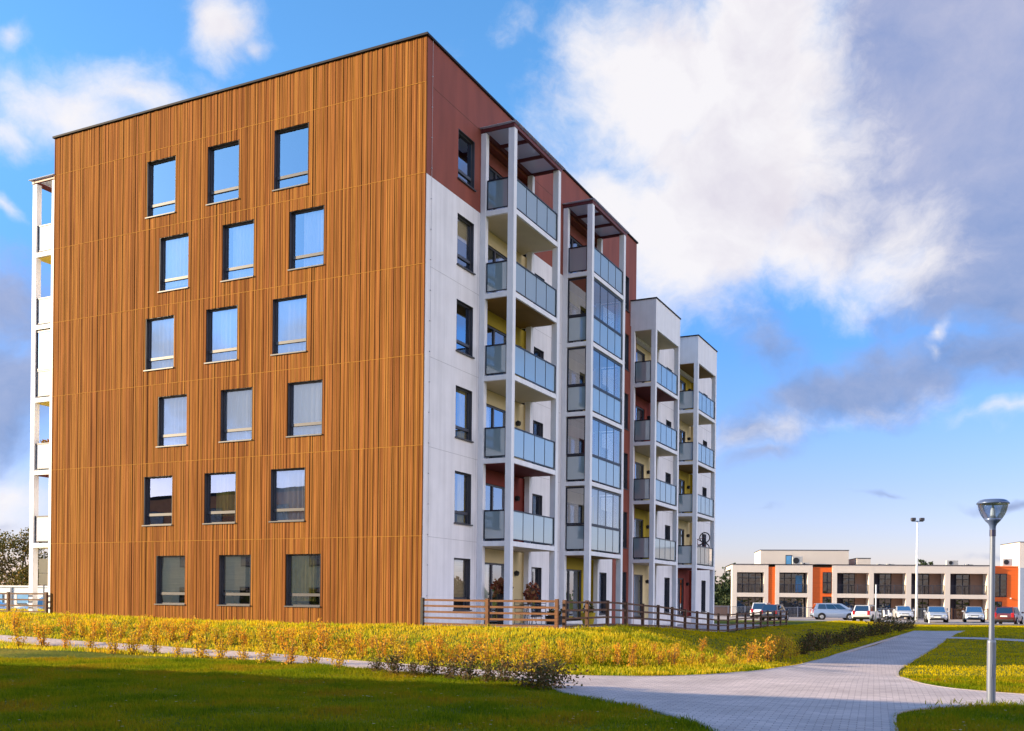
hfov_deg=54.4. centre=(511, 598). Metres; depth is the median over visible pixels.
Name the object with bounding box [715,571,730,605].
pine tree
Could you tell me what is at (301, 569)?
window
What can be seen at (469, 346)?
window
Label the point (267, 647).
shrub
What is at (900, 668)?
path edging
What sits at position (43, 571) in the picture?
notice board
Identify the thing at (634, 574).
balcony door
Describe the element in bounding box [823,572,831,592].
window
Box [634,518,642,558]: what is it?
balcony door
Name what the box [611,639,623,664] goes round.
shrub
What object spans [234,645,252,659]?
shrub
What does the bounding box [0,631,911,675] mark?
path edging
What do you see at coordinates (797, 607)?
garden railing
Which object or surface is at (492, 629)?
slope grass
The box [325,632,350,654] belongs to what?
shrub
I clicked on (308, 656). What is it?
shrub
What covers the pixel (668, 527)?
side window
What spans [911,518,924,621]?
floodlight mast
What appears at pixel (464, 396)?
window
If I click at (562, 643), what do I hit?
shrub
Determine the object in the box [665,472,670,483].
side window
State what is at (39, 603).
parked car
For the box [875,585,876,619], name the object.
post
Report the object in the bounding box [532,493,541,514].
side window
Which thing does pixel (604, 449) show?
side window
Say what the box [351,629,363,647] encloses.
shrub
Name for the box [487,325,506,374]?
balcony door
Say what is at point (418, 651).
shrub
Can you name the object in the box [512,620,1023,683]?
verge grass
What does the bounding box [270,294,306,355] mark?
window
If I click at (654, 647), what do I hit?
shrub
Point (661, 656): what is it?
shrub
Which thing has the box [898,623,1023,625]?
kerb
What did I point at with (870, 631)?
shrub
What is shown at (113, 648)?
shrub
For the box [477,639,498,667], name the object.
shrub
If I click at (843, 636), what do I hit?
shrub
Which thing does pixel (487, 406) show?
balcony door
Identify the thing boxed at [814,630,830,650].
shrub
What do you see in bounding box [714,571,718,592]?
pine tree
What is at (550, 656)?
shrub
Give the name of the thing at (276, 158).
window
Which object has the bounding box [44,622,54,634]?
shrub
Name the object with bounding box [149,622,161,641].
shrub
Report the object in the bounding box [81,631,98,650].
shrub
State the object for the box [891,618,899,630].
shrub
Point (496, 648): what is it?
shrub
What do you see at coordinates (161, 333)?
window
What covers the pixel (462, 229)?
window
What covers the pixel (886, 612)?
garden railing
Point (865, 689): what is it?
paved path
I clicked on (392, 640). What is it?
shrub
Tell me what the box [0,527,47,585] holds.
broadleaf tree
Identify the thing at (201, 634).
shrub
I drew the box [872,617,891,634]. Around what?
shrub
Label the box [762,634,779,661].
shrub
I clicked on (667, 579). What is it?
side window
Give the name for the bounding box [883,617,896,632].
shrub
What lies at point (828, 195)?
sky
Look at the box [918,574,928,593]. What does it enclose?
window
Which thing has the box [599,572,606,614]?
side window
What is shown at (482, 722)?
fallen leaves
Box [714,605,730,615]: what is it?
wall
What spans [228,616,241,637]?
shrub
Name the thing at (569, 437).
balcony door
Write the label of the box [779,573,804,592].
window
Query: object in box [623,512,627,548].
window
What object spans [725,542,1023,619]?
terraced house
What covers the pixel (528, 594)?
plant
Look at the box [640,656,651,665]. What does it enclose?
shrub
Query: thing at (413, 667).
shrub
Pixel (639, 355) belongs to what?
balcony door
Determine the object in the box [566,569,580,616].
balcony door
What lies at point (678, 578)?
balcony door
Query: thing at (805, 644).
shrub
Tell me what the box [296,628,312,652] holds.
shrub
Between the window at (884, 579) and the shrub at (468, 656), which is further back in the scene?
the window at (884, 579)
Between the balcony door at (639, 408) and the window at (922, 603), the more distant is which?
the window at (922, 603)
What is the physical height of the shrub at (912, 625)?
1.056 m
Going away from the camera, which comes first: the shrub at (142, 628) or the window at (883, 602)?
the shrub at (142, 628)
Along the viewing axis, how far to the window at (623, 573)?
50.05 m
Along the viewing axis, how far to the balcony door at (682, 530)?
60.24 m
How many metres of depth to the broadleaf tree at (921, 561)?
169.98 m
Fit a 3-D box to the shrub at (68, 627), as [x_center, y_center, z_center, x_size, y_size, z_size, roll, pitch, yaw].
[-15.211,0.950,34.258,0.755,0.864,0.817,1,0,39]
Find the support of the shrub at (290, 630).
on the ground at (16, 653)
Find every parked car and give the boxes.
[0,601,18,608]
[16,597,44,608]
[750,602,772,618]
[761,604,788,619]
[810,603,851,619]
[852,605,880,621]
[892,606,914,619]
[924,606,949,622]
[962,606,986,622]
[995,607,1023,623]
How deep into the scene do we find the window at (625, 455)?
50.04 m
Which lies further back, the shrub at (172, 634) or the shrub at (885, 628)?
the shrub at (885, 628)
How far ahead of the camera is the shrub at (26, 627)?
35.23 m
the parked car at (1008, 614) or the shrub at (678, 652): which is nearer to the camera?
the shrub at (678, 652)
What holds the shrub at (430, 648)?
on the ground at (16, 653)
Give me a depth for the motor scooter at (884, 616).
99.60 m
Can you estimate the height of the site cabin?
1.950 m
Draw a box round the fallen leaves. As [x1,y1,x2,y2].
[118,668,961,729]
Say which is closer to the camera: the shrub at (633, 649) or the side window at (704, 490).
the shrub at (633, 649)
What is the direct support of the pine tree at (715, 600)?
on the ground at (16, 653)
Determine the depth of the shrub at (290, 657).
25.54 m
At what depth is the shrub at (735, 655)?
27.96 m
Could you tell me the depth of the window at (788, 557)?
114.23 m
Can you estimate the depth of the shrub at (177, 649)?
28.46 m
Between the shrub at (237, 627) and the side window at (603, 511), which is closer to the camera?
the shrub at (237, 627)
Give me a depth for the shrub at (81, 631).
33.95 m
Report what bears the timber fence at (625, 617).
on the ground at (16, 653)
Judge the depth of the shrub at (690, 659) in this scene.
26.16 m
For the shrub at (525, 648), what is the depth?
25.98 m
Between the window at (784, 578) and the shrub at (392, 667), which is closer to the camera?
the shrub at (392, 667)
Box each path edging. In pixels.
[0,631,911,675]
[0,640,718,730]
[891,704,1018,730]
[896,631,1020,693]
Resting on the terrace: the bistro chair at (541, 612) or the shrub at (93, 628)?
the bistro chair at (541, 612)
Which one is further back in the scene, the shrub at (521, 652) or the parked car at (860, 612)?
the parked car at (860, 612)
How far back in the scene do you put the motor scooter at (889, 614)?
99.65 m
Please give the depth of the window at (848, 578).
112.00 m
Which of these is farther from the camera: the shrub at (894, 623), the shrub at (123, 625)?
the shrub at (894, 623)
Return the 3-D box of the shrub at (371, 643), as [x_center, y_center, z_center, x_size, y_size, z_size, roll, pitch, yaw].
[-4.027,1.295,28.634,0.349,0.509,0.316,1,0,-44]
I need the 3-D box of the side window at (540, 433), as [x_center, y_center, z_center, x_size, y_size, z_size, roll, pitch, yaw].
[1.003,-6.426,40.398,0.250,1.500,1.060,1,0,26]
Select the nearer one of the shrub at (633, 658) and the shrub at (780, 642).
the shrub at (633, 658)
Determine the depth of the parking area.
96.03 m
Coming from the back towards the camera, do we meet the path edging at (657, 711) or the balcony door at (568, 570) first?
the balcony door at (568, 570)
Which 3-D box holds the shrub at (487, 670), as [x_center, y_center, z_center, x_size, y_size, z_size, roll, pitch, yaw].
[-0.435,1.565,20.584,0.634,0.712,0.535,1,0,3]
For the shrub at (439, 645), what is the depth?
27.50 m
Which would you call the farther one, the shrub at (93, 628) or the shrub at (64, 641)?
the shrub at (93, 628)
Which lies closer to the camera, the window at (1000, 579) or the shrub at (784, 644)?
the shrub at (784, 644)
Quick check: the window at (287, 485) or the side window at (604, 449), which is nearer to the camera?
the window at (287, 485)
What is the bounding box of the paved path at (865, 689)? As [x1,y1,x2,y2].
[0,631,1023,730]
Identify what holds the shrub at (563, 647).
on the ground at (16, 653)
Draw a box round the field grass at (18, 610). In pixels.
[0,607,42,615]
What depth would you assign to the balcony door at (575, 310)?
44.93 m
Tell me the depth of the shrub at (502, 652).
25.03 m
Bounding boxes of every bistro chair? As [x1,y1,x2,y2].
[514,599,529,624]
[531,603,545,623]
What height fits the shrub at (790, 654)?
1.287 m
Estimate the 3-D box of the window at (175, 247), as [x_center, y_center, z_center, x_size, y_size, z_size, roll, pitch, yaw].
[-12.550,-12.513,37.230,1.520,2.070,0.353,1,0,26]
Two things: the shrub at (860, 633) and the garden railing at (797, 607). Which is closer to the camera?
the shrub at (860, 633)
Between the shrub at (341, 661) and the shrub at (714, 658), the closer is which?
the shrub at (341, 661)
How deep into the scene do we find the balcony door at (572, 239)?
44.42 m
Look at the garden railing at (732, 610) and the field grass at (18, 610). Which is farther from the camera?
the garden railing at (732, 610)
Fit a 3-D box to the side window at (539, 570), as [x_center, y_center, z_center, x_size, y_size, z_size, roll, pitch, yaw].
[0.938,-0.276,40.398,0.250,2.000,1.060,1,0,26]
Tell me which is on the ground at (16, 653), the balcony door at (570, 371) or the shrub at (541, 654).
the shrub at (541, 654)
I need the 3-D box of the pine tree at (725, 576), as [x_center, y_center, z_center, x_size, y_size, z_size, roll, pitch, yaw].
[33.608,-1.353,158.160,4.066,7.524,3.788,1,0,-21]
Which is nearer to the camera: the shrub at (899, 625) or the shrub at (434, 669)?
the shrub at (434, 669)
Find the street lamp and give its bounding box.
[976,499,1009,703]
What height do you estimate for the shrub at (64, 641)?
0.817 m
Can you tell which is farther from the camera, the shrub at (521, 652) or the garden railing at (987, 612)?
the garden railing at (987, 612)
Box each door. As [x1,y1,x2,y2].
[484,562,503,621]
[486,404,505,458]
[486,483,504,540]
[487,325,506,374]
[488,245,506,292]
[489,166,502,209]
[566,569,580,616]
[567,502,580,550]
[568,436,581,481]
[569,302,583,342]
[569,369,582,411]
[570,236,583,272]
[633,574,641,616]
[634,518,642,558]
[635,462,642,500]
[636,349,643,382]
[636,406,643,441]
[677,578,682,614]
[678,528,683,564]
[679,380,684,409]
[679,429,684,461]
[795,576,801,591]
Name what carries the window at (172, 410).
in the apartment building
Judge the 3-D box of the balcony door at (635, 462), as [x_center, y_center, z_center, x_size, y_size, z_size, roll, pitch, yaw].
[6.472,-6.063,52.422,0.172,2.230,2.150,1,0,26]
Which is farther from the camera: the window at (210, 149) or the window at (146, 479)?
the window at (146, 479)
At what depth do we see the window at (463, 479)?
35.20 m
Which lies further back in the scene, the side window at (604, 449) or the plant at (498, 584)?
the side window at (604, 449)
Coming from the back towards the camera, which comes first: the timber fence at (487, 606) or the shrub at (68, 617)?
the shrub at (68, 617)
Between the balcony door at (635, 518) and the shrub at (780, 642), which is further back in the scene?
the balcony door at (635, 518)
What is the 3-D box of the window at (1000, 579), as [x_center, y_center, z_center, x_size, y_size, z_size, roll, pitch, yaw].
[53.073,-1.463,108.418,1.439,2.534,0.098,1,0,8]
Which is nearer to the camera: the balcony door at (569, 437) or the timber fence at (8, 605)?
the timber fence at (8, 605)
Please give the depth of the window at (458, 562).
35.22 m
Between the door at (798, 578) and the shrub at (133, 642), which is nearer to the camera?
the shrub at (133, 642)
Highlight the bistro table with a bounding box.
[519,604,538,623]
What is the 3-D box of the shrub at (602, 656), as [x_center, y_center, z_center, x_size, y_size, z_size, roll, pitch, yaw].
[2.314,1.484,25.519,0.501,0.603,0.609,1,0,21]
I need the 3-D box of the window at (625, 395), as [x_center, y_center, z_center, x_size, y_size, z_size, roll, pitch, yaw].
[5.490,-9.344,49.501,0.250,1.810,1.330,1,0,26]
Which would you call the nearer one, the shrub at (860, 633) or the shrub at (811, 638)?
the shrub at (811, 638)
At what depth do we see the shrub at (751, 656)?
29.01 m
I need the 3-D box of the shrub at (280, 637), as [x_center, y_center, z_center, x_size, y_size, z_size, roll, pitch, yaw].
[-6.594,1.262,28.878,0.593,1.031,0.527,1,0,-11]
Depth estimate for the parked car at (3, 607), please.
52.11 m
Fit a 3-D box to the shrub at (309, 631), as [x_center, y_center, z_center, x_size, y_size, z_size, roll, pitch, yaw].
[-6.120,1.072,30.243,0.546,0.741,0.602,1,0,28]
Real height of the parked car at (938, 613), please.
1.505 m
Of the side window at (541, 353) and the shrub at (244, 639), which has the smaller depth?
the shrub at (244, 639)
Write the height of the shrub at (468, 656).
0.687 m
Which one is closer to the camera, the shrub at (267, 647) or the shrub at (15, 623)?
the shrub at (267, 647)
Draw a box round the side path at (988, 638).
[949,637,1023,641]
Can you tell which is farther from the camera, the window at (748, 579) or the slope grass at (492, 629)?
the window at (748, 579)
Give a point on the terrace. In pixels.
(711, 627)
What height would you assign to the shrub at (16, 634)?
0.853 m
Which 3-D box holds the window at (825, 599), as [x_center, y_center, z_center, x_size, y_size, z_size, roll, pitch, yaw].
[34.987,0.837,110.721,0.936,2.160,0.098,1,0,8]
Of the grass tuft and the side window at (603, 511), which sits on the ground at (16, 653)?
the grass tuft
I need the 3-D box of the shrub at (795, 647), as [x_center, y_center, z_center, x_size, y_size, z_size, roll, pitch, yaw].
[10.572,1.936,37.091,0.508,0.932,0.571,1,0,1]
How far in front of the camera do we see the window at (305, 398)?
34.73 m
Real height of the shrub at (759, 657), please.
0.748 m
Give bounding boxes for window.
[17,594,28,603]
[142,475,172,525]
[143,315,173,371]
[145,156,175,218]
[154,555,184,604]
[156,394,186,447]
[157,232,188,292]
[202,472,235,524]
[204,305,237,363]
[206,140,239,205]
[217,555,250,605]
[218,387,252,442]
[220,219,254,281]
[268,467,305,522]
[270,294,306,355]
[272,122,308,191]
[284,554,320,606]
[286,379,322,437]
[287,205,324,270]
[453,558,471,610]
[454,471,472,525]
[455,385,473,442]
[456,213,475,274]
[456,299,474,358]
[457,128,476,191]
[531,567,542,616]
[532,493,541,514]
[533,420,542,436]
[534,347,543,358]
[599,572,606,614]
[601,510,606,525]
[602,447,607,458]
[622,572,625,608]
[623,453,628,489]
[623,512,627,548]
[624,393,628,430]
[625,276,629,312]
[625,334,629,371]
[664,577,670,612]
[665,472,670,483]
[665,525,669,539]
[701,580,706,611]
[702,487,706,496]
[702,534,705,546]
[737,573,761,592]
[737,597,761,615]
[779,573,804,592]
[779,597,804,616]
[785,555,791,563]
[822,597,830,602]
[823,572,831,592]
[842,573,854,593]
[842,598,854,610]
[878,598,890,617]
[879,574,890,593]
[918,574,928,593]
[918,599,928,618]
[955,574,969,594]
[955,599,968,618]
[995,574,1006,596]
[995,601,1001,608]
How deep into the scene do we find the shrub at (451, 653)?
25.94 m
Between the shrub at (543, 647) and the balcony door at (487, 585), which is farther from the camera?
the balcony door at (487, 585)
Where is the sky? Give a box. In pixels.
[0,0,1023,585]
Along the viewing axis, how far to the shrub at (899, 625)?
60.25 m
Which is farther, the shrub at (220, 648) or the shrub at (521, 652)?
the shrub at (220, 648)
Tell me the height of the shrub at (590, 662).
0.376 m
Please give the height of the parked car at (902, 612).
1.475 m
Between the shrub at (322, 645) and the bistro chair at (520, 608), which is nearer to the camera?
the shrub at (322, 645)
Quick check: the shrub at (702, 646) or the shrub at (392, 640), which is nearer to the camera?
the shrub at (392, 640)
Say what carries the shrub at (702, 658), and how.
on the ground at (16, 653)
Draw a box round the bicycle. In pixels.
[697,532,709,547]
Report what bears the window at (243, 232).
in the apartment building
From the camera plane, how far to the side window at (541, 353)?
40.78 m
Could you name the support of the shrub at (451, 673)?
on the ground at (16, 653)
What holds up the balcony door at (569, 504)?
in the apartment building
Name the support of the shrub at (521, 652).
on the ground at (16, 653)
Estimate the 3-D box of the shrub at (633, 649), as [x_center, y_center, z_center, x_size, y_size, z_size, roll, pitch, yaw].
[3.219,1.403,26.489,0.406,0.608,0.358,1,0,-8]
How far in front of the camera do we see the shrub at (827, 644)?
44.45 m
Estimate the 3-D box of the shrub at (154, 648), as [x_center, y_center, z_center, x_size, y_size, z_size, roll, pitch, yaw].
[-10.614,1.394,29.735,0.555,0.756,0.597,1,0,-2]
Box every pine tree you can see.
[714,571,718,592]
[714,576,725,600]
[714,588,718,604]
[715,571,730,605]
[720,567,727,587]
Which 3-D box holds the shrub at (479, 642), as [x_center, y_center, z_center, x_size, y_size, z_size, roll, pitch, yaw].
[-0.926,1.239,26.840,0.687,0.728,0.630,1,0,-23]
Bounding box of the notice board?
[39,553,47,608]
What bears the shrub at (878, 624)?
on the ground at (16, 653)
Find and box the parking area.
[714,615,1023,623]
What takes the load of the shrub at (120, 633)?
on the ground at (16, 653)
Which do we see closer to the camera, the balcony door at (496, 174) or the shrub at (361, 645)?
the shrub at (361, 645)
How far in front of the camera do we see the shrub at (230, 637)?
30.62 m
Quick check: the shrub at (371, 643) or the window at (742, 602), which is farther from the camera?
the window at (742, 602)
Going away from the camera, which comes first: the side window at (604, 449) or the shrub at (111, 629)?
the shrub at (111, 629)
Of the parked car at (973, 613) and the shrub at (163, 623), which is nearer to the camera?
the shrub at (163, 623)
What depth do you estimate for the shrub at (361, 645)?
27.32 m
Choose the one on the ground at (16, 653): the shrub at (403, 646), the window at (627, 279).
the shrub at (403, 646)
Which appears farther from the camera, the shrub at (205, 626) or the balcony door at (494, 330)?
the balcony door at (494, 330)
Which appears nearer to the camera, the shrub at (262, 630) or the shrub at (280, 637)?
the shrub at (280, 637)
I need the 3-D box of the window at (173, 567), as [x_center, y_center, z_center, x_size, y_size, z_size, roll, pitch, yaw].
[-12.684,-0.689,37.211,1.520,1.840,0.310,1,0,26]
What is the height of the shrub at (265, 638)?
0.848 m
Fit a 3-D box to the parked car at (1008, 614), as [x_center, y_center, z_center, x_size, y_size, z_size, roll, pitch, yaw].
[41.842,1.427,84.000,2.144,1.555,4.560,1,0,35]
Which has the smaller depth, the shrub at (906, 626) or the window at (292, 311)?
the window at (292, 311)
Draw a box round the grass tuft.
[925,698,1023,707]
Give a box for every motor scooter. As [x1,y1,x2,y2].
[876,609,887,619]
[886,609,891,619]
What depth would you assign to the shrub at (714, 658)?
27.06 m
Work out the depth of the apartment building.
36.50 m
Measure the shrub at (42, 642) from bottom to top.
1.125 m
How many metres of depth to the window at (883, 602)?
111.51 m
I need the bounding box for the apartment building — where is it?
[28,31,717,625]
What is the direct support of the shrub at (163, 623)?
on the ground at (16, 653)
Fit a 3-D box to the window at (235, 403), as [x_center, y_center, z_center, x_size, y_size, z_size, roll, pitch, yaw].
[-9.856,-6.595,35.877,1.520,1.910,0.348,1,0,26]
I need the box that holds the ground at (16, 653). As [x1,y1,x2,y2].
[0,614,1023,730]
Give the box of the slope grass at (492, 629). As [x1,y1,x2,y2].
[0,608,781,675]
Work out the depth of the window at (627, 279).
50.04 m
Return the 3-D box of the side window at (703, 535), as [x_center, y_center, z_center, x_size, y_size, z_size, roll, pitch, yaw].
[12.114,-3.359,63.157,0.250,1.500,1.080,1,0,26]
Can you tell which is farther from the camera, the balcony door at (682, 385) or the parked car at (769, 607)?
the parked car at (769, 607)
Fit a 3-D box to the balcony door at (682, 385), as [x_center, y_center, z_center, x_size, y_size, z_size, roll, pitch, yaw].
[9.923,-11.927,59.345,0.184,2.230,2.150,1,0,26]
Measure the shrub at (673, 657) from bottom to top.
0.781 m
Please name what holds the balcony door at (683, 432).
in the apartment building
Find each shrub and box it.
[6,609,23,632]
[8,625,30,646]
[20,617,36,633]
[31,621,50,646]
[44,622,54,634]
[57,614,79,635]
[60,631,73,648]
[62,611,72,622]
[76,620,87,636]
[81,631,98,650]
[88,617,98,637]
[96,620,102,630]
[101,620,117,638]
[102,627,120,653]
[116,624,127,639]
[119,629,143,653]
[121,619,129,628]
[131,621,145,641]
[135,615,154,630]
[147,633,165,653]
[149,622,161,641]
[160,619,169,629]
[162,619,181,641]
[171,640,182,656]
[179,615,198,642]
[191,628,211,657]
[192,622,207,642]
[202,621,212,632]
[208,626,226,644]
[210,636,230,658]
[224,628,237,645]
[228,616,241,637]
[234,627,249,647]
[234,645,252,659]
[254,621,269,641]
[255,639,276,663]
[257,625,274,648]
[274,625,294,652]
[277,635,299,664]
[285,626,296,641]
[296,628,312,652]
[300,622,315,640]
[300,642,325,663]
[312,627,333,654]
[315,618,331,642]
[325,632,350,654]
[326,646,348,669]
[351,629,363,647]
[351,635,368,658]
[366,633,388,657]
[367,635,375,649]
[367,653,385,671]
[378,650,409,674]
[387,629,400,647]
[388,632,413,660]
[402,657,424,676]
[410,640,423,661]
[420,655,444,675]
[421,634,440,663]
[430,631,447,652]
[436,657,462,679]
[443,643,463,661]
[453,647,486,680]
[454,643,479,664]
[466,632,488,655]
[475,658,497,681]
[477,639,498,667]
[489,634,511,656]
[491,659,516,682]
[493,639,517,667]
[496,647,589,690]
[508,644,531,668]
[521,640,533,658]
[531,643,549,661]
[539,638,549,656]
[546,653,556,664]
[556,636,564,653]
[557,639,572,658]
[561,649,576,664]
[582,655,591,665]
[592,645,611,663]
[605,645,611,654]
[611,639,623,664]
[625,651,641,666]
[628,640,638,656]
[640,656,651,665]
[649,642,657,651]
[655,648,665,665]
[663,644,680,665]
[669,641,683,656]
[682,649,697,664]
[696,636,707,651]
[698,650,707,664]
[707,654,720,662]
[722,653,737,665]
[727,646,746,664]
[742,639,759,663]
[746,642,767,663]
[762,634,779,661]
[771,632,784,653]
[771,633,793,660]
[778,637,795,659]
[791,642,802,656]
[793,626,822,651]
[795,634,815,654]
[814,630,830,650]
[821,630,835,647]
[830,630,841,644]
[835,629,848,644]
[842,623,858,642]
[851,623,869,640]
[863,623,879,636]
[865,615,889,634]
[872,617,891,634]
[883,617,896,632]
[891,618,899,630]
[893,620,905,631]
[899,620,911,629]
[906,617,916,628]
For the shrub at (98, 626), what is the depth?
34.79 m
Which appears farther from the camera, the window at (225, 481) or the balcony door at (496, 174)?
the balcony door at (496, 174)
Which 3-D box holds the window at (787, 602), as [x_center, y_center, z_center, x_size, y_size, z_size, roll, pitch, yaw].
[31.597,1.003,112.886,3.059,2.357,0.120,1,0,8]
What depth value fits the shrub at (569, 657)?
25.36 m
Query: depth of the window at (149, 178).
37.72 m
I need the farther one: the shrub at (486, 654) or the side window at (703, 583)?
the side window at (703, 583)
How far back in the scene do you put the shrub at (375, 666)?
23.11 m
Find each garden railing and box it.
[714,606,749,616]
[786,606,812,617]
[877,607,906,618]
[951,608,988,619]
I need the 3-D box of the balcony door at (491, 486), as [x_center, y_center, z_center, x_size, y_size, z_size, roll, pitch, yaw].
[-0.636,-3.188,37.861,0.080,2.230,2.150,1,0,26]
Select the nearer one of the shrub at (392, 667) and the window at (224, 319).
the shrub at (392, 667)
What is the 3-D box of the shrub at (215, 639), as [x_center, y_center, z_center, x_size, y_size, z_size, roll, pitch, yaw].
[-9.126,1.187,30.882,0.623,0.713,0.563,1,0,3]
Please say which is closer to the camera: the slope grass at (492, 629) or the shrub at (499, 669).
the shrub at (499, 669)
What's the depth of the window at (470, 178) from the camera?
35.32 m
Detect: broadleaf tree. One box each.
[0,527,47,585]
[915,559,926,564]
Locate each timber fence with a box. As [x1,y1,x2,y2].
[0,592,47,612]
[420,598,558,629]
[562,600,786,631]
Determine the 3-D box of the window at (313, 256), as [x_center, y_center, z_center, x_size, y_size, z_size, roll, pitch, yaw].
[-7.051,-12.456,34.532,1.530,2.070,0.344,1,0,26]
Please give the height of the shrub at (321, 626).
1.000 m
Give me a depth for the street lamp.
17.25 m
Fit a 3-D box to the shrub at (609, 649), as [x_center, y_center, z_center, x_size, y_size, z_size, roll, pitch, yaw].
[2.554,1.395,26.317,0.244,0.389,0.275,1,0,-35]
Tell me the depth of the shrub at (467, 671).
20.90 m
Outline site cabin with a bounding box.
[0,585,47,607]
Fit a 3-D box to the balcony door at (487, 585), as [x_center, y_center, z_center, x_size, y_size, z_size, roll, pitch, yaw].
[-0.713,-0.238,37.883,0.181,2.230,2.150,1,0,26]
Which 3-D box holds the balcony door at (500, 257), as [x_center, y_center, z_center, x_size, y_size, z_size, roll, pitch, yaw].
[-0.590,-12.038,37.884,0.184,2.230,2.150,1,0,26]
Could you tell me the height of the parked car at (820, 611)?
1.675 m
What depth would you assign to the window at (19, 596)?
58.50 m
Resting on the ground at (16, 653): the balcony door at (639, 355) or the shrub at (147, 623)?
the shrub at (147, 623)
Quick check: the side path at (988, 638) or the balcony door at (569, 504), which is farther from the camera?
the side path at (988, 638)
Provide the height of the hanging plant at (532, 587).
1.981 m
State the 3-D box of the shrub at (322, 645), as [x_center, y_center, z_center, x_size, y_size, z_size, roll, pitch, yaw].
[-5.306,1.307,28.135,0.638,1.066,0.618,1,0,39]
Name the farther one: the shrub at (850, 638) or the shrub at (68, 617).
the shrub at (850, 638)
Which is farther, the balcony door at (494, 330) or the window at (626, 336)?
the window at (626, 336)
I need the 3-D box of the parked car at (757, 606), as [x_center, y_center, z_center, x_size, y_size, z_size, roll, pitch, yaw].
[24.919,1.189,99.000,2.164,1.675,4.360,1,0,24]
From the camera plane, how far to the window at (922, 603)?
110.96 m
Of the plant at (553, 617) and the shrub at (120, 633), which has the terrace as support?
the plant at (553, 617)
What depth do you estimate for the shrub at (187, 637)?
31.61 m
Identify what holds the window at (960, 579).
in the terraced house
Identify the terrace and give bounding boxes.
[443,623,776,631]
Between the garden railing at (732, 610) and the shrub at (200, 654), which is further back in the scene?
the garden railing at (732, 610)
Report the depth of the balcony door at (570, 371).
44.34 m
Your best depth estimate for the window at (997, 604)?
108.39 m
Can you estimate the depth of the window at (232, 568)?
36.09 m
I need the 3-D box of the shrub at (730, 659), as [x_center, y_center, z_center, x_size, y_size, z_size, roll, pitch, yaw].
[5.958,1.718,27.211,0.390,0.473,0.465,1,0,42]
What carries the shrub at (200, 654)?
on the ground at (16, 653)
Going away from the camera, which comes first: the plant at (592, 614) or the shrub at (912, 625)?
the plant at (592, 614)
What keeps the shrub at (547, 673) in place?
on the ground at (16, 653)
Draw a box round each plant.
[490,577,513,623]
[522,588,535,603]
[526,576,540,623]
[546,605,561,624]
[581,603,594,623]
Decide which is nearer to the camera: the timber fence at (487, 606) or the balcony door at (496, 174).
the timber fence at (487, 606)
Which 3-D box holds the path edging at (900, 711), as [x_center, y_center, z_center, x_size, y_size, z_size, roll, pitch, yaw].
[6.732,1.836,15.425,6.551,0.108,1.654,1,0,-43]
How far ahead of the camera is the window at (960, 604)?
110.42 m
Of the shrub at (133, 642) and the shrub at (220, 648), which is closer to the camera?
the shrub at (220, 648)
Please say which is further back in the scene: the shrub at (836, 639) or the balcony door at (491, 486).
the shrub at (836, 639)
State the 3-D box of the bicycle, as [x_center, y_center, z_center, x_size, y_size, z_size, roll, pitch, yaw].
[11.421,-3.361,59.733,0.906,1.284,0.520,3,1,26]
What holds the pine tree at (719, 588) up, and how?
on the ground at (16, 653)
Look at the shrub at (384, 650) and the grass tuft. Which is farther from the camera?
the shrub at (384, 650)
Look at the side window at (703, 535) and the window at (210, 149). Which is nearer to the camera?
the window at (210, 149)

